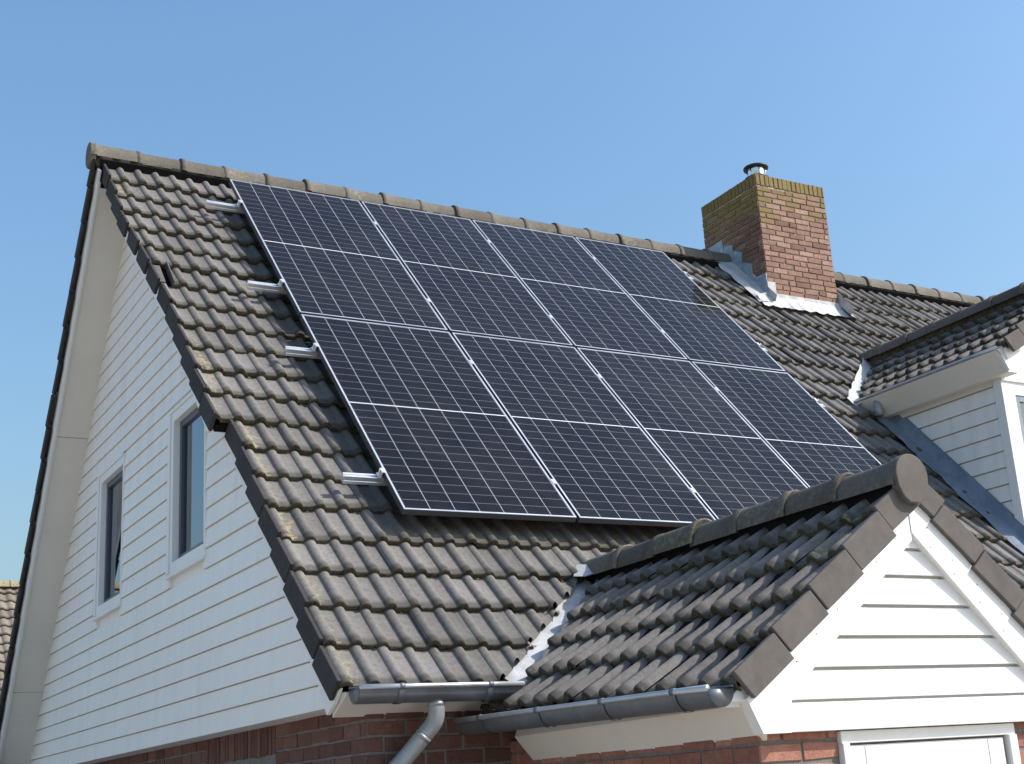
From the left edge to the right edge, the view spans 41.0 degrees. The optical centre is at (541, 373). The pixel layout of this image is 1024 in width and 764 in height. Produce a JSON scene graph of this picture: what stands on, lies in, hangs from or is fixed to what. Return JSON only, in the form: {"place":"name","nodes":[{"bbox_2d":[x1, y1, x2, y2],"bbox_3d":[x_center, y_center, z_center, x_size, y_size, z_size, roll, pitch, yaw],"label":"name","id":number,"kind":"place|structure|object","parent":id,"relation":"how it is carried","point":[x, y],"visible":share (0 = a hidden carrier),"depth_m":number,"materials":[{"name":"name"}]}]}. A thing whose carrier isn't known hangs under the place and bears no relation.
{"place":"outdoors","nodes":[
{"label":"outdoors","id":0,"kind":"place"},
{"bbox_2d":[0,580,19,693],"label":"neighbour house","id":1,"kind":"structure","parent":0,"point":[8,592],"depth_m":31.16,"materials":[{"name":"tile"}]},
{"bbox_2d":[0,0,1023,580],"label":"sky","id":2,"kind":"structure","parent":0,"point":[629,118],"materials":[{"name":"blue"}]},
{"label":"pavement","id":3,"kind":"structure","parent":0,"visible":0},
{"bbox_2d":[0,142,1023,763],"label":"house","id":4,"kind":"structure","parent":3,"relation":"on","point":[222,564],"depth_m":8.06,"materials":[{"name":"tile"}]},
{"bbox_2d":[92,452,125,620],"bbox_3d":[-3.355,1.287,10.710,0.093,1.181,0.845,6,-20,-30],"label":"window","id":5,"kind":"structure","parent":4,"relation":"in","point":[108,568],"depth_m":10.85,"materials":[{"name":"white paint"}]},
{"bbox_2d":[164,391,207,579],"bbox_3d":[-2.309,0.714,9.000,0.093,1.159,0.855,6,-20,-30],"label":"window","id":6,"kind":"structure","parent":4,"relation":"in","point":[186,512],"depth_m":9.14,"materials":[{"name":"white paint"}]},
{"bbox_2d":[205,200,693,280],"bbox_3d":[-0.600,-1.085,11.864,4.697,0.178,0.136,6,-20,-30],"label":"mounting rail","id":7,"kind":"object","parent":4,"relation":"attached to","point":[236,208],"visible":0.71,"depth_m":10.78,"materials":[{"name":"metal"}]},
{"bbox_2d":[246,279,767,351],"bbox_3d":[-0.060,-0.385,10.817,4.675,0.178,0.136,6,-20,-30],"label":"mounting rail","id":8,"kind":"object","parent":4,"relation":"attached to","point":[265,287],"visible":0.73,"depth_m":9.73,"materials":[{"name":"metal"}]},
{"bbox_2d":[229,179,447,331],"bbox_3d":[-1.622,-0.936,10.572,1.134,1.700,1.574,6,-20,-30],"label":"solar panel","id":9,"kind":"object","parent":8,"relation":"on","point":[331,256],"visible":1,"depth_m":10.44,"materials":[{"name":"glass"},{"name":"silicon solar cells"},{"name":"aluminium"}]},
{"bbox_2d":[361,201,572,346],"bbox_3d":[-0.662,-0.832,11.125,1.050,1.700,1.574,6,-20,-30],"label":"solar panel","id":10,"kind":"object","parent":8,"relation":"on","point":[464,276],"visible":1,"depth_m":10.99,"materials":[{"name":"glass"},{"name":"silicon solar cells"},{"name":"silver aluminium"}]},
{"bbox_2d":[472,220,687,360],"bbox_3d":[0.268,-0.731,11.660,1.065,1.700,1.574,6,-20,-30],"label":"solar panel","id":11,"kind":"object","parent":8,"relation":"on","point":[578,293],"visible":1,"depth_m":11.54,"materials":[{"name":"glass"},{"name":"silicon solar cells"},{"name":"silver aluminium"}]},
{"bbox_2d":[575,237,785,372],"bbox_3d":[1.177,-0.633,12.183,1.000,1.700,1.574,6,-20,-30],"label":"solar panel","id":12,"kind":"object","parent":8,"relation":"on","point":[679,307],"visible":1,"depth_m":12.06,"materials":[{"name":"glass"},{"name":"silicon solar cells"},{"name":"silver aluminium"}]},
{"bbox_2d":[340,468,696,493],"bbox_3d":[0.872,0.837,8.980,4.662,0.178,0.136,6,-20,-30],"label":"mounting rail","id":13,"kind":"object","parent":4,"relation":"attached to","point":[377,479],"visible":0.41,"depth_m":7.89,"materials":[{"name":"metal"}]},
{"bbox_2d":[300,314,576,521],"bbox_3d":[-0.728,0.242,8.797,1.134,1.700,1.574,6,-20,-30],"label":"solar panel","id":14,"kind":"object","parent":13,"relation":"attached to","point":[439,433],"visible":1,"depth_m":8.62,"materials":[{"name":"glass"},{"name":"silicon solar cells"},{"name":"aluminium"}]},
{"bbox_2d":[451,332,715,526],"bbox_3d":[0.232,0.346,9.349,1.050,1.700,1.574,6,-20,-30],"label":"solar panel","id":15,"kind":"object","parent":13,"relation":"attached to","point":[598,455],"visible":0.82,"depth_m":9.20,"materials":[{"name":"glass"},{"name":"silicon solar cells"},{"name":"silver aluminium"}]},
{"bbox_2d":[577,348,807,518],"bbox_3d":[1.162,0.447,9.884,1.065,1.700,1.574,6,-20,-30],"label":"solar panel","id":16,"kind":"object","parent":13,"relation":"attached to","point":[720,455],"visible":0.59,"depth_m":9.89,"materials":[{"name":"glass"},{"name":"silicon solar cells"},{"name":"silver aluminium"}]},
{"bbox_2d":[691,361,881,486],"bbox_3d":[2.071,0.545,10.407,1.000,1.700,1.574,6,-20,-30],"label":"solar panel","id":17,"kind":"object","parent":13,"relation":"attached to","point":[803,434],"visible":0.58,"depth_m":10.62,"materials":[{"name":"glass"},{"name":"silicon solar cells"},{"name":"silver aluminium"}]},
{"bbox_2d":[284,343,824,408],"bbox_3d":[0.317,0.089,10.118,4.630,0.178,0.136,6,-20,-30],"label":"mounting rail","id":18,"kind":"object","parent":4,"relation":"attached to","point":[311,352],"visible":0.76,"depth_m":9.03,"materials":[{"name":"metal"}]},
{"bbox_2d":[837,723,1020,763],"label":"door","id":19,"kind":"structure","parent":4,"relation":"in","point":[978,750],"depth_m":5.70,"materials":[{"name":"white paint"}]}
]}

